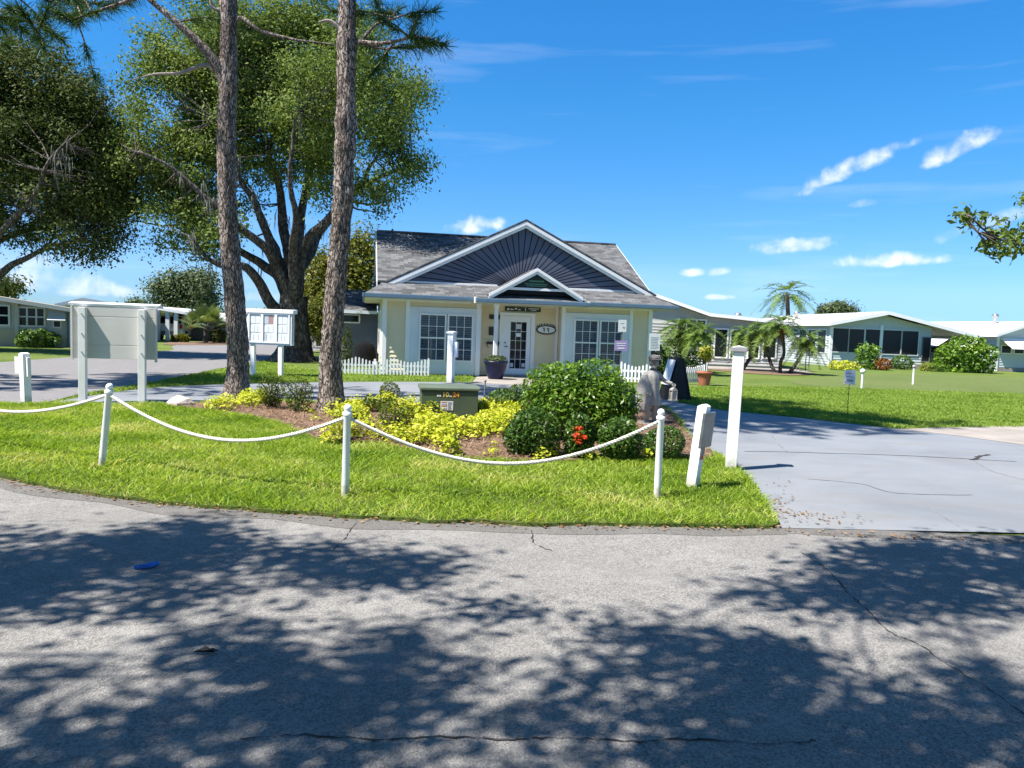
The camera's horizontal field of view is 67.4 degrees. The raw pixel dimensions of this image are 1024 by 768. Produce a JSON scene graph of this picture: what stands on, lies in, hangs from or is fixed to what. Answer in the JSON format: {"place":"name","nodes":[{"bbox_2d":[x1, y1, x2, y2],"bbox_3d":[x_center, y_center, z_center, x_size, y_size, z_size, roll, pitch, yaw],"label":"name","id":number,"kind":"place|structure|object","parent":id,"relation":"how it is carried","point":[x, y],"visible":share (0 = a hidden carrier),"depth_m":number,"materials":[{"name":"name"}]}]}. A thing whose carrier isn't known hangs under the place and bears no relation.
{"place":"outdoors","nodes":[
{"label":"outdoors","id":0,"kind":"place"},
{"bbox_2d":[0,342,320,402],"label":"side street","id":1,"kind":"structure","parent":0,"point":[52,379],"depth_m":22.26,"materials":[{"name":"asphalt"}]},
{"bbox_2d":[0,396,781,528],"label":"lawn island","id":2,"kind":"structure","parent":0,"point":[380,516],"depth_m":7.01,"materials":[{"name":"plant"}]},
{"bbox_2d":[14,352,31,402],"bbox_3d":[-8.466,-0.082,13.278,0.409,0.930,0.125,4,5,28],"label":"board post","id":3,"kind":"object","parent":2,"relation":"on","point":[22,362],"visible":0.89,"depth_m":13.19,"materials":[{"name":"white paint"}]},
{"bbox_2d":[98,383,113,466],"bbox_3d":[-4.166,0.450,7.872,0.163,0.924,0.088,2,4,0],"label":"rope post","id":4,"kind":"object","parent":2,"relation":"on","point":[109,390],"visible":0.94,"depth_m":7.85,"materials":[{"name":"white paint"}]},
{"bbox_2d":[0,394,104,412],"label":"rope","id":5,"kind":"object","parent":4,"relation":"attached to","point":[55,408],"visible":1,"depth_m":8.20,"materials":[{"name":"fabric"}]},
{"bbox_2d":[68,301,163,402],"bbox_3d":[-7.208,-0.565,13.978,1.507,1.820,0.482,1,4,-12],"label":"sign board","id":6,"kind":"object","parent":2,"relation":"on","point":[105,330],"visible":0.93,"depth_m":13.84,"materials":[{"name":"white wood"}]},
{"bbox_2d":[341,404,351,496],"bbox_3d":[-1.492,0.626,6.931,0.088,0.894,0.088,2,4,0],"label":"rope post","id":7,"kind":"object","parent":2,"relation":"on","point":[347,413],"visible":0.95,"depth_m":6.90,"materials":[{"name":"white paint"}]},
{"bbox_2d":[110,394,343,441],"bbox_3d":[-2.806,0.360,7.389,2.820,0.384,0.039,3,4,20],"label":"rope","id":8,"kind":"object","parent":7,"relation":"attached to","point":[123,403],"visible":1,"depth_m":7.37,"materials":[{"name":"fabric"}]},
{"bbox_2d":[351,417,657,465],"bbox_3d":[-0.041,0.527,7.114,2.931,0.465,0.039,1,4,-8],"label":"rope","id":9,"kind":"object","parent":7,"relation":"hanging from","point":[360,423],"visible":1,"depth_m":7.11,"materials":[{"name":"fabric"}]},
{"bbox_2d":[174,399,712,460],"bbox_3d":[-1.397,0.568,13.182,9.134,0.020,8.187,2,4,0],"label":"mulch bed","id":10,"kind":"object","parent":2,"relation":"on","point":[476,442],"visible":0.24,"depth_m":11.15,"materials":[{"name":"wood"}]},
{"bbox_2d":[167,395,194,405],"bbox_3d":[-5.902,0.299,13.690,0.466,0.212,0.436,-1,5,-40],"label":"rock","id":11,"kind":"object","parent":10,"relation":"on","point":[177,400],"visible":0.73,"depth_m":13.58,"materials":[{"name":"stone"}]},
{"bbox_2d":[37,0,335,398],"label":"pine tree","id":12,"kind":"object","parent":10,"relation":"on","point":[224,67],"visible":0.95,"depth_m":14.89,"materials":[{"name":"brown plant"}]},
{"bbox_2d":[204,387,266,410],"bbox_3d":[-4.866,0.249,13.902,0.840,0.292,2.305,2,4,0],"label":"yellow groundcover","id":13,"kind":"object","parent":10,"relation":"on","point":[249,396],"visible":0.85,"depth_m":13.54,"materials":[{"name":"plant"}]},
{"bbox_2d":[256,372,284,408],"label":"boxwood","id":14,"kind":"object","parent":10,"relation":"on","point":[271,396],"visible":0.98,"depth_m":13.49,"materials":[{"name":"green plant"}]},
{"bbox_2d":[281,375,316,411],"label":"boxwood","id":15,"kind":"object","parent":10,"relation":"on","point":[299,394],"visible":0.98,"depth_m":13.14,"materials":[{"name":"green plant"}]},
{"bbox_2d":[315,0,459,413],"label":"pine tree","id":16,"kind":"object","parent":10,"relation":"on","point":[330,376],"visible":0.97,"depth_m":12.85,"materials":[{"name":"brown plant"}]},
{"bbox_2d":[379,381,400,398],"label":"boxwood","id":17,"kind":"object","parent":10,"relation":"on","point":[396,386],"visible":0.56,"depth_m":15.42,"materials":[{"name":"green plant"}]},
{"bbox_2d":[375,400,416,432],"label":"boxwood","id":18,"kind":"object","parent":10,"relation":"on","point":[394,413],"visible":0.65,"depth_m":10.84,"materials":[{"name":"green plant"}]},
{"bbox_2d":[319,390,525,455],"bbox_3d":[-1.406,0.492,12.082,3.665,0.327,5.943,2,4,0],"label":"yellow groundcover","id":19,"kind":"object","parent":10,"relation":"on","point":[446,428],"visible":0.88,"depth_m":11.07,"materials":[{"name":"plant"}]},
{"bbox_2d":[418,383,480,417],"bbox_3d":[-1.113,0.287,13.424,1.033,0.545,0.695,1,4,-10],"label":"utility box","id":20,"kind":"object","parent":10,"relation":"on","point":[459,400],"visible":0.96,"depth_m":13.12,"materials":[{"name":"metal"}]},
{"bbox_2d":[293,403,655,458],"bbox_3d":[-1.274,0.637,10.946,6.752,0.190,1.603,5,5,35],"label":"yellow groundcover","id":21,"kind":"object","parent":10,"relation":"on","point":[642,454],"visible":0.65,"depth_m":9.38,"materials":[{"name":"plant"}]},
{"bbox_2d":[481,383,527,408],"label":"bed shrub","id":22,"kind":"object","parent":10,"relation":"on","point":[516,395],"visible":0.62,"depth_m":13.92,"materials":[{"name":"green plant"}]},
{"bbox_2d":[501,405,561,456],"bbox_3d":[0.244,0.588,9.495,0.759,0.664,0.775,2,4,0],"label":"bed shrub","id":23,"kind":"object","parent":10,"relation":"on","point":[526,433],"visible":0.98,"depth_m":9.34,"materials":[{"name":"green plant"}]},
{"bbox_2d":[562,412,596,457],"bbox_3d":[0.799,0.642,9.448,0.443,0.608,0.511,5,5,35],"label":"flowering shrub","id":24,"kind":"object","parent":10,"relation":"on","point":[575,440],"visible":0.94,"depth_m":9.38,"materials":[{"name":"green plant"}]},
{"bbox_2d":[520,356,643,441],"bbox_3d":[0.990,0.203,11.106,1.800,1.263,1.307,2,4,0],"label":"hedge bush","id":25,"kind":"object","parent":10,"relation":"on","point":[592,396],"visible":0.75,"depth_m":10.81,"materials":[{"name":"green plant"}]},
{"bbox_2d":[596,415,644,460],"bbox_3d":[1.333,0.677,9.436,0.610,0.576,0.590,2,4,0],"label":"bed shrub","id":26,"kind":"object","parent":10,"relation":"on","point":[630,447],"visible":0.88,"depth_m":9.32,"materials":[{"name":"green plant"}]},
{"bbox_2d":[635,355,677,424],"bbox_3d":[2.445,0.146,13.250,0.696,1.300,0.443,1,4,-20],"label":"statue","id":27,"kind":"object","parent":10,"relation":"on","point":[648,386],"visible":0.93,"depth_m":13.12,"materials":[{"name":"stone"}]},
{"bbox_2d":[643,426,685,457],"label":"bed shrub","id":28,"kind":"object","parent":10,"relation":"on","point":[672,450],"visible":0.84,"depth_m":9.63,"materials":[{"name":"green plant"}]},
{"bbox_2d":[654,409,665,498],"bbox_3d":[1.401,0.690,7.316,0.088,0.914,0.088,2,4,0],"label":"rope post","id":29,"kind":"object","parent":2,"relation":"on","point":[660,417],"visible":0.94,"depth_m":7.29,"materials":[{"name":"white paint"}]},
{"bbox_2d":[686,404,715,488],"bbox_3d":[1.924,0.668,7.889,0.209,0.930,0.260,5,5,38],"label":"keypad post","id":30,"kind":"object","parent":2,"relation":"on","point":[703,429],"visible":0.9,"depth_m":7.84,"materials":[{"name":"white paint"}]},
{"bbox_2d":[725,346,746,468],"bbox_3d":[2.662,0.306,9.142,0.176,1.525,0.175,3,4,12],"label":"gate post","id":31,"kind":"object","parent":2,"relation":"on","point":[735,404],"visible":0.85,"depth_m":9.08,"materials":[{"name":"white paint"}]},
{"bbox_2d":[341,219,678,378],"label":"office house","id":32,"kind":"structure","parent":0,"point":[524,296],"depth_m":25.68,"materials":[{"name":"beige"}]},
{"bbox_2d":[344,314,359,322],"bbox_3d":[-6.369,-2.569,30.192,0.800,0.350,0.095,1,4,-11],"label":"window","id":33,"kind":"structure","parent":32,"relation":"in","point":[348,318],"depth_m":30.17,"materials":[{"name":"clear glass"}]},
{"bbox_2d":[418,313,446,361],"bbox_3d":[-2.568,-1.502,24.804,0.880,1.540,0.060,1,4,-11],"label":"window","id":34,"kind":"structure","parent":32,"relation":"in","point":[432,327],"depth_m":24.81,"materials":[{"name":"white glass"}]},
{"bbox_2d":[446,314,473,361],"bbox_3d":[-1.689,-1.484,24.975,0.850,1.540,0.060,1,4,-11],"label":"window","id":35,"kind":"structure","parent":32,"relation":"in","point":[463,325],"depth_m":25.00,"materials":[{"name":"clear glass"}]},
{"bbox_2d":[503,316,530,374],"bbox_3d":[0.158,-1.294,25.809,0.920,1.970,0.111,1,4,-11],"label":"door","id":36,"kind":"structure","parent":32,"relation":"in","point":[516,339],"depth_m":25.83,"materials":[{"name":"white glass"}]},
{"bbox_2d":[572,319,598,365],"bbox_3d":[2.477,-1.397,25.783,0.860,1.540,0.060,1,4,-11],"label":"window","id":37,"kind":"structure","parent":32,"relation":"in","point":[586,331],"depth_m":25.79,"materials":[{"name":"white glass"}]},
{"bbox_2d":[598,320,623,365],"bbox_3d":[3.346,-1.378,25.951,0.850,1.540,0.060,1,4,-11],"label":"window","id":38,"kind":"structure","parent":32,"relation":"in","point":[608,329],"depth_m":25.95,"materials":[{"name":"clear glass"}]},
{"bbox_2d":[0,479,1023,767],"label":"road","id":39,"kind":"structure","parent":0,"point":[356,643],"depth_m":3.90,"materials":[{"name":"asphalt"}]},
{"bbox_2d":[3,479,1023,541],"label":"leaf litter","id":40,"kind":"object","parent":39,"relation":"on","point":[561,525],"visible":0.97,"depth_m":6.39,"materials":[{"name":"plant"}]},
{"bbox_2d":[0,335,1023,535],"bbox_3d":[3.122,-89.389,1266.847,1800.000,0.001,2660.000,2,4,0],"label":"ground","id":41,"kind":"structure","parent":0,"point":[718,378],"depth_m":29.49,"materials":[{"name":"plant"}]},
{"bbox_2d":[0,267,35,299],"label":"distant tree","id":42,"kind":"object","parent":41,"relation":"on","point":[10,288],"visible":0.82,"depth_m":69.39,"materials":[{"name":"green plant"}]},
{"bbox_2d":[0,296,69,346],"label":"beige house","id":43,"kind":"structure","parent":41,"relation":"on","point":[16,315],"depth_m":35.37,"materials":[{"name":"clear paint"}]},
{"bbox_2d":[0,304,9,325],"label":"window","id":44,"kind":"structure","parent":43,"relation":"in","point":[4,309],"depth_m":34.99,"materials":[{"name":"black glass"}]},
{"bbox_2d":[18,306,45,326],"bbox_3d":[-22.173,-3.098,35.449,1.095,0.916,0.050,0,5,-26],"label":"window","id":45,"kind":"structure","parent":43,"relation":"in","point":[27,316],"depth_m":35.45,"materials":[{"name":"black glass"}]},
{"bbox_2d":[14,328,61,347],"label":"shrub","id":46,"kind":"object","parent":41,"relation":"on","point":[24,336],"visible":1,"depth_m":34.73,"materials":[{"name":"green plant"}]},
{"bbox_2d":[0,0,87,61],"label":"pine tree","id":47,"kind":"object","parent":41,"relation":"on","point":[15,18],"visible":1,"depth_m":13.06,"materials":[{"name":"green plant"}]},
{"bbox_2d":[0,24,170,280],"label":"oak tree","id":48,"kind":"object","parent":41,"relation":"on","point":[48,136],"visible":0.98,"depth_m":28.22,"materials":[{"name":"green plant"}]},
{"bbox_2d":[55,298,126,307],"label":"white bungalow","id":49,"kind":"object","parent":41,"relation":"on","point":[65,304],"visible":0.09,"depth_m":45.75,"materials":[{"name":"grey metal"}]},
{"bbox_2d":[160,315,190,339],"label":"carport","id":50,"kind":"object","parent":41,"relation":"on","point":[182,329],"visible":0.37,"depth_m":52.55,"materials":[{"name":"metal"}]},
{"bbox_2d":[133,257,224,312],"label":"grey green tree","id":51,"kind":"object","parent":41,"relation":"on","point":[184,289],"visible":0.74,"depth_m":78.20,"materials":[{"name":"green plant"}]},
{"bbox_2d":[144,307,226,340],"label":"carport house","id":52,"kind":"structure","parent":41,"relation":"on","point":[196,332],"depth_m":52.11,"materials":[{"name":"stone"}]},
{"bbox_2d":[163,342,226,344],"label":"planter bed","id":53,"kind":"object","parent":41,"relation":"on","point":[188,343],"visible":0.71,"depth_m":46.94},
{"bbox_2d":[170,333,190,341],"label":"shrub","id":54,"kind":"object","parent":53,"relation":"on","point":[177,338],"visible":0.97,"depth_m":49.02,"materials":[{"name":"green plant"}]},
{"bbox_2d":[175,302,225,342],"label":"fan palm","id":55,"kind":"object","parent":53,"relation":"on","point":[204,314],"visible":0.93,"depth_m":48.47,"materials":[{"name":"green plant"}]},
{"bbox_2d":[209,326,226,342],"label":"shrub","id":56,"kind":"object","parent":53,"relation":"on","point":[213,339],"visible":0.86,"depth_m":50.10,"materials":[{"name":"green plant"}]},
{"bbox_2d":[45,360,472,402],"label":"grass","id":57,"kind":"structure","parent":41,"relation":"on","point":[262,369],"depth_m":22.01,"materials":[{"name":"plant"}]},
{"bbox_2d":[78,0,448,361],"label":"oak tree","id":58,"kind":"object","parent":41,"relation":"on","point":[281,103],"visible":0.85,"depth_m":28.70,"materials":[{"name":"green plant"}]},
{"bbox_2d":[246,309,296,375],"bbox_3d":[-6.915,-1.183,22.016,1.490,1.920,0.260,3,4,11],"label":"notice board","id":59,"kind":"object","parent":41,"relation":"on","point":[270,326],"visible":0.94,"depth_m":21.91,"materials":[{"name":"white paint"}]},
{"bbox_2d":[303,290,323,343],"bbox_3d":[-9.369,-2.930,37.140,3.372,3.186,2.623,2,4,0],"label":"tree","id":60,"kind":"object","parent":41,"relation":"on","point":[315,312],"visible":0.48,"depth_m":36.77,"materials":[{"name":"green plant"}]},
{"bbox_2d":[282,216,386,347],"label":"yellow green tree","id":61,"kind":"object","parent":41,"relation":"on","point":[360,274],"visible":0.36,"depth_m":45.64,"materials":[{"name":"green plant"}]},
{"bbox_2d":[342,326,352,368],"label":"shrub","id":62,"kind":"object","parent":41,"relation":"on","point":[344,351],"visible":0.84,"depth_m":26.49,"materials":[{"name":"green plant"}]},
{"bbox_2d":[353,341,375,366],"bbox_3d":[-5.460,-1.106,28.495,0.939,0.940,0.595,1,4,-11],"label":"grill","id":63,"kind":"object","parent":41,"relation":"on","point":[364,350],"visible":0.8,"depth_m":28.29,"materials":[{"name":"black metal"}]},
{"bbox_2d":[319,356,429,375],"bbox_3d":[-4.241,-0.551,23.740,3.357,0.600,0.115,1,4,-9],"label":"picket fence","id":64,"kind":"object","parent":41,"relation":"on","point":[374,365],"visible":0.75,"depth_m":23.75,"materials":[{"name":"white paint"}]},
{"bbox_2d":[472,376,559,385],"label":"entrance walk","id":65,"kind":"structure","parent":41,"relation":"on","point":[510,380],"depth_m":23.37,"materials":[{"name":"concrete"}]},
{"bbox_2d":[484,355,507,378],"bbox_3d":[-0.515,-0.542,24.020,0.781,0.760,0.770,2,4,0],"label":"planter pot","id":66,"kind":"object","parent":65,"relation":"on","point":[495,366],"visible":1,"depth_m":23.78,"materials":[{"name":"purple ceramic"}]},
{"bbox_2d":[615,320,627,381],"bbox_3d":[3.472,-1.014,24.501,0.420,2.050,0.041,1,4,-11],"label":"lawn sign","id":67,"kind":"object","parent":41,"relation":"on","point":[621,346],"visible":0.98,"depth_m":24.45,"materials":[{"name":"purple metal"}]},
{"bbox_2d":[620,361,650,381],"bbox_3d":[3.930,-0.358,24.393,0.986,0.690,0.115,3,4,18],"label":"picket fence","id":68,"kind":"object","parent":41,"relation":"on","point":[631,371],"visible":0.69,"depth_m":24.37,"materials":[{"name":"white paint"}]},
{"bbox_2d":[649,334,659,354],"bbox_3d":[4.523,-0.778,24.520,0.360,1.650,0.045,1,4,-11],"label":"lawn sign","id":69,"kind":"object","parent":41,"relation":"on","point":[654,342],"visible":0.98,"depth_m":24.46,"materials":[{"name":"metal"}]},
{"bbox_2d":[651,345,667,373],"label":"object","id":70,"kind":"object","parent":41,"relation":"on","point":[660,366],"visible":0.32,"depth_m":30.42,"materials":[{"name":"green plant"}]},
{"bbox_2d":[660,356,690,399],"bbox_3d":[4.044,-0.168,18.995,0.600,1.069,0.720,1,4,-8],"label":"sandwich board","id":71,"kind":"object","parent":41,"relation":"on","point":[675,372],"visible":0.9,"depth_m":18.69,"materials":[{"name":"black paint"}]},
{"bbox_2d":[657,317,708,361],"bbox_3d":[7.241,-1.726,32.983,2.858,2.422,2.963,2,4,0],"label":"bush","id":72,"kind":"object","parent":41,"relation":"on","point":[675,334],"visible":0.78,"depth_m":32.60,"materials":[{"name":"green plant"}]},
{"bbox_2d":[662,339,706,370],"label":"flowering plant","id":73,"kind":"object","parent":41,"relation":"on","point":[692,362],"visible":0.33,"depth_m":34.03,"materials":[{"name":"green plant"}]},
{"bbox_2d":[687,363,707,382],"bbox_3d":[5.803,-0.340,25.045,1.838,0.690,0.115,-2,6,-42],"label":"picket fence","id":74,"kind":"object","parent":41,"relation":"on","point":[693,377],"visible":0.36,"depth_m":25.11,"materials":[{"name":"white paint"}]},
{"bbox_2d":[677,323,729,364],"bbox_3d":[7.746,-1.433,30.956,2.114,2.169,2.173,2,4,0],"label":"palm tree","id":75,"kind":"object","parent":41,"relation":"on","point":[703,336],"visible":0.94,"depth_m":30.68,"materials":[{"name":"green plant"}]},
{"bbox_2d":[696,344,714,385],"bbox_3d":[6.223,-0.629,24.737,0.582,1.341,0.551,2,4,0],"label":"planter pot","id":76,"kind":"object","parent":41,"relation":"on","point":[704,377],"visible":1,"depth_m":24.63,"materials":[{"name":"ceramic"}]},
{"bbox_2d":[652,293,794,368],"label":"grey house","id":77,"kind":"structure","parent":41,"relation":"on","point":[725,324],"depth_m":40.07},
{"bbox_2d":[713,328,728,357],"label":"window","id":78,"kind":"structure","parent":77,"relation":"in","point":[717,354],"depth_m":40.07,"materials":[{"name":"black glass"}]},
{"bbox_2d":[709,369,813,374],"bbox_3d":[11.825,-0.584,36.007,5.164,0.001,5.532,2,4,0],"label":"palm bed","id":79,"kind":"object","parent":41,"relation":"on","point":[773,373],"visible":0.6,"depth_m":35.40,"materials":[{"name":"soil"}]},
{"bbox_2d":[720,325,768,369],"bbox_3d":[11.188,-1.749,36.939,2.410,2.288,2.779,2,4,0],"label":"palm tree","id":80,"kind":"object","parent":79,"relation":"on","point":[739,338],"visible":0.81,"depth_m":36.66,"materials":[{"name":"green plant"}]},
{"bbox_2d":[743,320,789,371],"bbox_3d":[11.887,-1.829,36.438,2.454,2.550,2.589,2,4,0],"label":"palm tree","id":81,"kind":"object","parent":79,"relation":"on","point":[773,369],"visible":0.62,"depth_m":36.16,"materials":[{"name":"green plant"}]},
{"bbox_2d":[755,313,807,372],"bbox_3d":[12.149,-1.822,34.750,2.483,2.791,2.705,2,4,0],"label":"palm tree","id":82,"kind":"object","parent":79,"relation":"on","point":[782,329],"visible":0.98,"depth_m":34.64,"materials":[{"name":"green plant"}]},
{"bbox_2d":[782,330,833,373],"bbox_3d":[13.289,-1.438,34.599,2.215,2.144,2.310,2,4,0],"label":"palm tree","id":83,"kind":"object","parent":79,"relation":"on","point":[813,351],"visible":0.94,"depth_m":34.31,"materials":[{"name":"green plant"}]},
{"bbox_2d":[751,280,817,318],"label":"palm tree","id":84,"kind":"object","parent":41,"relation":"on","point":[786,298],"visible":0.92,"depth_m":61.25,"materials":[{"name":"green plant"}]},
{"bbox_2d":[814,298,864,313],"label":"distant tree","id":85,"kind":"object","parent":41,"relation":"on","point":[837,306],"visible":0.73,"depth_m":108.37,"materials":[{"name":"green plant"}]},
{"bbox_2d":[828,360,860,369],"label":"shrub","id":86,"kind":"object","parent":41,"relation":"on","point":[851,364],"visible":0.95,"depth_m":41.24,"materials":[{"name":"yellow plant"}]},
{"bbox_2d":[844,370,855,413],"bbox_3d":[7.216,0.212,16.463,0.225,1.020,0.023,4,4,22],"label":"yard sign","id":87,"kind":"object","parent":41,"relation":"on","point":[849,377],"visible":0.96,"depth_m":16.43,"materials":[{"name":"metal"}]},
{"bbox_2d":[853,341,882,369],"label":"shrub","id":88,"kind":"object","parent":41,"relation":"on","point":[870,357],"visible":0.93,"depth_m":43.75,"materials":[{"name":"green plant"}]},
{"bbox_2d":[763,311,982,368],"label":"screen room house","id":89,"kind":"structure","parent":41,"relation":"on","point":[891,334],"depth_m":47.18,"materials":[{"name":"grey metal"}]},
{"bbox_2d":[817,329,826,352],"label":"window","id":90,"kind":"structure","parent":89,"relation":"in","point":[824,334],"depth_m":47.97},
{"bbox_2d":[832,327,849,352],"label":"window","id":91,"kind":"structure","parent":89,"relation":"in","point":[840,335],"depth_m":47.00,"materials":[{"name":"glass"}]},
{"bbox_2d":[847,328,865,352],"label":"window","id":92,"kind":"structure","parent":89,"relation":"in","point":[856,336],"depth_m":47.04,"materials":[{"name":"glass"}]},
{"bbox_2d":[863,328,880,353],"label":"window","id":93,"kind":"structure","parent":89,"relation":"in","point":[872,335],"depth_m":47.09,"materials":[{"name":"glass"}]},
{"bbox_2d":[882,329,902,354],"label":"window","id":94,"kind":"structure","parent":89,"relation":"in","point":[891,344],"depth_m":47.17,"materials":[{"name":"glass"}]},
{"bbox_2d":[900,330,919,355],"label":"window","id":95,"kind":"structure","parent":89,"relation":"in","point":[910,340],"depth_m":47.23,"materials":[{"name":"glass"}]},
{"bbox_2d":[921,337,931,361],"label":"screen door","id":96,"kind":"structure","parent":89,"relation":"in","point":[926,341],"depth_m":47.31,"materials":[{"name":"grey metal"}]},
{"bbox_2d":[874,358,892,370],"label":"shrub","id":97,"kind":"object","parent":41,"relation":"on","point":[884,361],"visible":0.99,"depth_m":43.09,"materials":[{"name":"orange plant"}]},
{"bbox_2d":[888,354,914,369],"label":"shrub","id":98,"kind":"object","parent":41,"relation":"on","point":[910,362],"visible":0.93,"depth_m":45.60,"materials":[{"name":"green plant"}]},
{"bbox_2d":[790,374,1023,393],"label":"putting green","id":99,"kind":"object","parent":41,"relation":"on","point":[954,383],"visible":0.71,"depth_m":30.81,"materials":[{"name":"plant"}]},
{"bbox_2d":[930,334,1001,373],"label":"bush","id":100,"kind":"object","parent":41,"relation":"on","point":[953,361],"visible":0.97,"depth_m":44.11,"materials":[{"name":"green plant"}]},
{"bbox_2d":[947,191,1023,265],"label":"overhanging tree","id":101,"kind":"object","parent":41,"relation":"on","point":[993,236],"visible":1,"depth_m":7.02,"materials":[{"name":"plant"}]},
{"bbox_2d":[0,0,1023,321],"label":"sky","id":102,"kind":"structure","parent":0,"point":[728,150],"materials":[{"name":"blue"}]},
{"bbox_2d":[60,382,1023,532],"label":"driveway","id":103,"kind":"structure","parent":0,"point":[883,478],"depth_m":9.66,"materials":[{"name":"concrete"}]},
{"bbox_2d":[446,331,458,382],"bbox_3d":[-1.697,-0.752,21.871,0.318,1.505,0.235,4,5,25],"label":"mail post","id":104,"kind":"object","parent":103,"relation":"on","point":[452,349],"visible":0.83,"depth_m":21.81,"materials":[{"name":"white paint"}]},
{"bbox_2d":[690,366,807,371],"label":"patio","id":105,"kind":"structure","parent":0,"point":[747,368],"depth_m":38.24,"materials":[{"name":"concrete"}]},
{"bbox_2d":[678,385,1023,428],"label":"grass","id":106,"kind":"structure","parent":0,"point":[893,404],"depth_m":18.95,"materials":[{"name":"plant"}]},
{"bbox_2d":[906,426,1023,444],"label":"sidewalk","id":107,"kind":"structure","parent":0,"point":[1010,434],"depth_m":13.98,"materials":[{"name":"concrete"}]},
{"bbox_2d":[930,314,1023,371],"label":"awning house","id":108,"kind":"structure","parent":0,"point":[1007,337],"depth_m":48.40,"materials":[{"name":"white metal"}]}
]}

